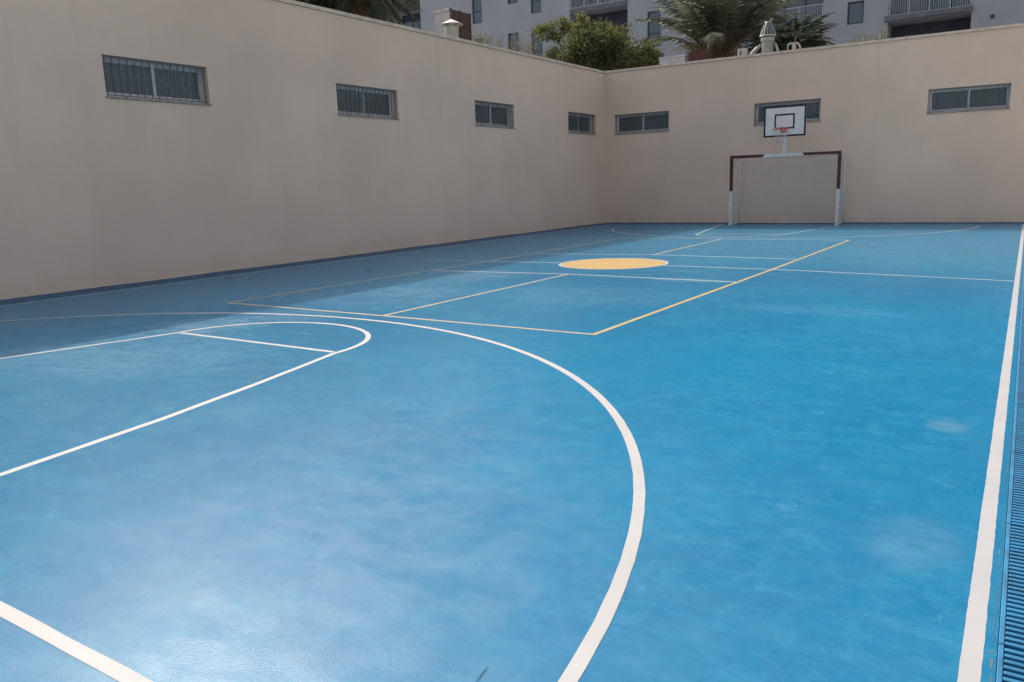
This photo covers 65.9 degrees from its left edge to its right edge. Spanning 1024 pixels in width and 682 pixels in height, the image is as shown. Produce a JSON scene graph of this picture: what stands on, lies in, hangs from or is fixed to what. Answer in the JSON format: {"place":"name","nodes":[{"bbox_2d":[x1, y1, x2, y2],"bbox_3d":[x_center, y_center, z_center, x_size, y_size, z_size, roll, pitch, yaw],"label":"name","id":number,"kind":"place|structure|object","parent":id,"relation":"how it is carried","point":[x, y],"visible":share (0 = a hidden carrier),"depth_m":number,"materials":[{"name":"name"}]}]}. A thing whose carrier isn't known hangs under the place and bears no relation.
{"place":"outdoors","nodes":[
{"label":"outdoors","id":0,"kind":"place"},
{"bbox_2d":[0,222,1023,681],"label":"court floor","id":1,"kind":"structure","parent":0,"point":[684,452],"depth_m":4.17,"materials":[{"name":"blue paint"}]},
{"bbox_2d":[729,151,845,224],"bbox_3d":[8.203,-4.537,23.614,3.167,2.080,0.899,5,13,32],"label":"futsal goal","id":2,"kind":"object","parent":1,"relation":"on","point":[732,187],"visible":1,"depth_m":23.66,"materials":[{"name":"white metal"}]},
{"bbox_2d":[763,104,806,152],"bbox_3d":[7.768,-6.088,22.693,1.194,1.340,0.712,5,13,32],"label":"basketball hoop","id":3,"kind":"object","parent":2,"relation":"on","point":[784,122],"visible":1,"depth_m":22.81,"materials":[{"name":"white plastic"}]},
{"bbox_2d":[659,55,688,64],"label":"roof plinth","id":4,"kind":"structure","parent":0,"point":[673,59],"depth_m":29.28,"materials":[{"name":"white concrete"}]},
{"bbox_2d":[369,0,1023,69],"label":"apartment building","id":5,"kind":"structure","parent":0,"point":[851,19],"depth_m":48.17,"materials":[{"name":"grey concrete"}]},
{"bbox_2d":[403,13,420,28],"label":"window","id":6,"kind":"structure","parent":5,"relation":"in","point":[407,21],"depth_m":62.04,"materials":[{"name":"clear glass"}]},
{"bbox_2d":[473,0,481,23],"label":"window","id":7,"kind":"structure","parent":5,"relation":"in","point":[477,7],"depth_m":55.30,"materials":[{"name":"clear glass"}]},
{"bbox_2d":[508,0,517,3],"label":"window","id":8,"kind":"structure","parent":5,"relation":"in","point":[509,1],"depth_m":53.69,"materials":[{"name":"clear glass"}]},
{"bbox_2d":[509,33,518,50],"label":"window","id":9,"kind":"structure","parent":5,"relation":"in","point":[516,34],"depth_m":54.17,"materials":[{"name":"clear glass"}]},
{"bbox_2d":[531,0,540,13],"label":"window","id":10,"kind":"structure","parent":5,"relation":"in","point":[536,4],"depth_m":52.79,"materials":[{"name":"clear glass"}]},
{"bbox_2d":[532,31,542,56],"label":"window","id":11,"kind":"structure","parent":5,"relation":"in","point":[540,47],"depth_m":53.27,"materials":[{"name":"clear glass"}]},
{"bbox_2d":[590,0,622,5],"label":"balcony railing","id":12,"kind":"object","parent":5,"relation":"in","point":[602,1],"depth_m":51.61,"materials":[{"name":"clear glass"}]},
{"bbox_2d":[648,10,660,46],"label":"window","id":13,"kind":"structure","parent":5,"relation":"in","point":[654,29],"depth_m":48.74,"materials":[{"name":"clear glass"}]},
{"bbox_2d":[784,0,823,26],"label":"window","id":14,"kind":"structure","parent":5,"relation":"in","point":[805,10],"depth_m":45.13,"materials":[{"name":"clear glass"}]},
{"bbox_2d":[847,1,863,24],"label":"window","id":15,"kind":"structure","parent":5,"relation":"in","point":[855,9],"depth_m":42.68,"materials":[{"name":"clear glass"}]},
{"bbox_2d":[930,0,970,9],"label":"balcony railing","id":16,"kind":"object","parent":5,"relation":"in","point":[959,2],"depth_m":41.42,"materials":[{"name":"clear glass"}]},
{"bbox_2d":[688,50,710,61],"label":"brick pier","id":17,"kind":"structure","parent":0,"point":[699,55],"depth_m":28.75,"materials":[{"name":"red brick"}]},
{"bbox_2d":[737,48,747,55],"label":"roof block","id":18,"kind":"structure","parent":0,"point":[742,51],"depth_m":25.02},
{"label":"ground","id":19,"kind":"structure","parent":0,"visible":0},
{"bbox_2d":[0,0,604,299],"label":"wall","id":20,"kind":"structure","parent":19,"relation":"on","point":[145,140],"depth_m":14.96,"materials":[{"name":"beige painted plaster"}]},
{"bbox_2d":[102,56,211,105],"bbox_3d":[-6.254,-4.376,13.409,0.922,1.230,2.510,5,13,32],"label":"window","id":21,"kind":"structure","parent":20,"relation":"in","point":[128,79],"depth_m":13.61,"materials":[{"name":"grey metal"}]},
{"bbox_2d":[336,84,399,119],"bbox_3d":[-3.221,-5.246,17.398,0.227,0.655,1.980,5,13,32],"label":"window","id":22,"kind":"structure","parent":20,"relation":"in","point":[352,101],"depth_m":17.42,"materials":[{"name":"grey metal"}]},
{"bbox_2d":[440,19,462,37],"bbox_3d":[-1.660,-8.249,22.041,0.630,1.392,0.630,5,13,32],"label":"roof vent","id":23,"kind":"object","parent":20,"relation":"on","point":[451,26],"visible":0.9,"depth_m":21.81,"materials":[{"name":"metal"}]},
{"bbox_2d":[433,8,471,40],"bbox_3d":[-1.852,-9.235,24.980,0.695,2.197,1.080,5,13,32],"label":"chimney","id":24,"kind":"object","parent":20,"relation":"on","point":[441,16],"visible":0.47,"depth_m":24.56,"materials":[{"name":"white paint"}]},
{"bbox_2d":[475,101,515,128],"bbox_3d":[-0.528,-6.143,21.497,0.227,0.655,1.940,5,13,32],"label":"window","id":25,"kind":"structure","parent":20,"relation":"in","point":[495,115],"depth_m":21.54,"materials":[{"name":"grey metal"}]},
{"bbox_2d":[568,112,596,134],"bbox_3d":[2.207,-7.055,25.661,0.227,0.655,1.940,5,13,32],"label":"window","id":26,"kind":"structure","parent":20,"relation":"in","point":[577,123],"depth_m":25.66,"materials":[{"name":"grey metal"}]},
{"bbox_2d":[294,0,345,11],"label":"dark tree","id":27,"kind":"object","parent":19,"relation":"on","point":[322,3],"visible":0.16,"depth_m":32.17,"materials":[{"name":"green plant"}]},
{"bbox_2d":[295,0,421,29],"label":"palm tree","id":28,"kind":"object","parent":19,"relation":"on","point":[375,9],"visible":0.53,"depth_m":33.03,"materials":[{"name":"green plant"}]},
{"bbox_2d":[472,27,544,54],"bbox_3d":[-0.157,-11.076,39.874,4.100,9.517,1.738,7,14,38],"label":"thin shrub","id":29,"kind":"object","parent":19,"relation":"on","point":[499,45],"visible":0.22,"depth_m":38.97,"materials":[{"name":"green plant"}]},
{"bbox_2d":[523,10,664,70],"bbox_3d":[4.141,-10.526,36.701,7.486,9.401,3.728,5,13,32],"label":"leafy tree","id":30,"kind":"object","parent":19,"relation":"on","point":[608,47],"visible":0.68,"depth_m":35.60,"materials":[{"name":"green plant"}]},
{"bbox_2d":[623,0,823,58],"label":"palm tree","id":31,"kind":"object","parent":19,"relation":"on","point":[720,28],"visible":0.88,"depth_m":32.17,"materials":[{"name":"green plant"}]},
{"bbox_2d":[743,12,836,54],"bbox_3d":[12.035,-9.797,34.673,4.728,8.252,4.537,-3,11,-6],"label":"palm tree","id":32,"kind":"object","parent":19,"relation":"on","point":[806,41],"visible":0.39,"depth_m":33.10,"materials":[{"name":"green plant"}]},
{"bbox_2d":[603,23,1023,222],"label":"beige building","id":33,"kind":"structure","parent":19,"relation":"on","point":[924,128],"depth_m":23.06,"materials":[{"name":"beige painted plaster"}]},
{"bbox_2d":[614,111,668,134],"bbox_3d":[4.532,-7.329,26.591,2.540,1.230,0.922,5,13,32],"label":"window","id":34,"kind":"structure","parent":33,"relation":"in","point":[653,122],"depth_m":26.78,"materials":[{"name":"grey metal"}]},
{"bbox_2d":[750,19,778,53],"bbox_3d":[8.174,-9.481,25.626,1.169,1.800,0.520,5,13,32],"label":"roof vent","id":35,"kind":"object","parent":33,"relation":"on","point":[767,34],"visible":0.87,"depth_m":25.37,"materials":[{"name":"grey metal"}]},
{"bbox_2d":[753,99,820,125],"bbox_3d":[8.485,-6.958,24.075,2.550,1.230,0.922,5,13,32],"label":"window","id":36,"kind":"structure","parent":33,"relation":"in","point":[813,106],"depth_m":24.11,"materials":[{"name":"grey metal"}]},
{"bbox_2d":[787,42,800,49],"bbox_3d":[8.660,-8.743,24.258,0.432,0.852,0.090,5,13,32],"label":"roof pipe","id":37,"kind":"object","parent":33,"relation":"on","point":[794,45],"visible":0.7,"depth_m":24.16,"materials":[{"name":"white metal"}]},
{"bbox_2d":[926,84,1010,113],"bbox_3d":[12.469,-6.585,21.540,2.525,1.230,0.922,5,13,32],"label":"window","id":38,"kind":"structure","parent":33,"relation":"in","point":[988,97],"depth_m":21.56,"materials":[{"name":"grey metal"}]},
{"bbox_2d":[851,26,906,42],"bbox_3d":[12.705,-7.739,28.300,2.361,6.650,1.831,5,13,32],"label":"dry shrub","id":39,"kind":"object","parent":19,"relation":"on","point":[875,35],"visible":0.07,"depth_m":27.61,"materials":[{"name":"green plant"}]},
{"bbox_2d":[995,270,1023,681],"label":"drain channel","id":40,"kind":"object","parent":19,"relation":"on","point":[1005,530],"depth_m":3.26,"materials":[{"name":"black metal"}]},
{"bbox_2d":[996,644,1023,681],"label":"drain grate","id":41,"kind":"object","parent":40,"relation":"on","point":[1011,669],"visible":1,"depth_m":2.33,"materials":[{"name":"blue metal"}]},
{"bbox_2d":[998,523,1023,651],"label":"drain grate","id":42,"kind":"object","parent":40,"relation":"on","point":[1011,636],"visible":0.98,"depth_m":2.73,"materials":[{"name":"blue metal"}]},
{"bbox_2d":[1006,452,1023,527],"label":"drain grate","id":43,"kind":"object","parent":40,"relation":"on","point":[1015,508],"visible":0.97,"depth_m":3.57,"materials":[{"name":"blue metal"}]},
{"bbox_2d":[1011,404,1023,453],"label":"drain grate","id":44,"kind":"object","parent":40,"relation":"on","point":[1018,434],"visible":0.91,"depth_m":4.41,"materials":[{"name":"blue metal"}]},
{"bbox_2d":[1014,370,1023,405],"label":"drain grate","id":45,"kind":"object","parent":40,"relation":"on","point":[1019,396],"visible":0.98,"depth_m":5.25,"materials":[{"name":"blue metal"}]},
{"bbox_2d":[1017,345,1023,370],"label":"drain grate","id":46,"kind":"object","parent":40,"relation":"on","point":[1020,363],"visible":0.97,"depth_m":6.08,"materials":[{"name":"blue metal"}]},
{"bbox_2d":[1018,325,1023,345],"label":"drain grate","id":47,"kind":"object","parent":40,"relation":"on","point":[1021,338],"visible":0.94,"depth_m":6.91,"materials":[{"name":"blue metal"}]},
{"bbox_2d":[1020,309,1023,324],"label":"drain grate","id":48,"kind":"object","parent":40,"relation":"on","point":[1022,318],"visible":0.93,"depth_m":7.71,"materials":[{"name":"blue metal"}]},
{"bbox_2d":[1021,296,1023,309],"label":"drain grate","id":49,"kind":"object","parent":40,"relation":"on","point":[1022,304],"visible":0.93,"depth_m":8.55,"materials":[{"name":"blue metal"}]}
]}

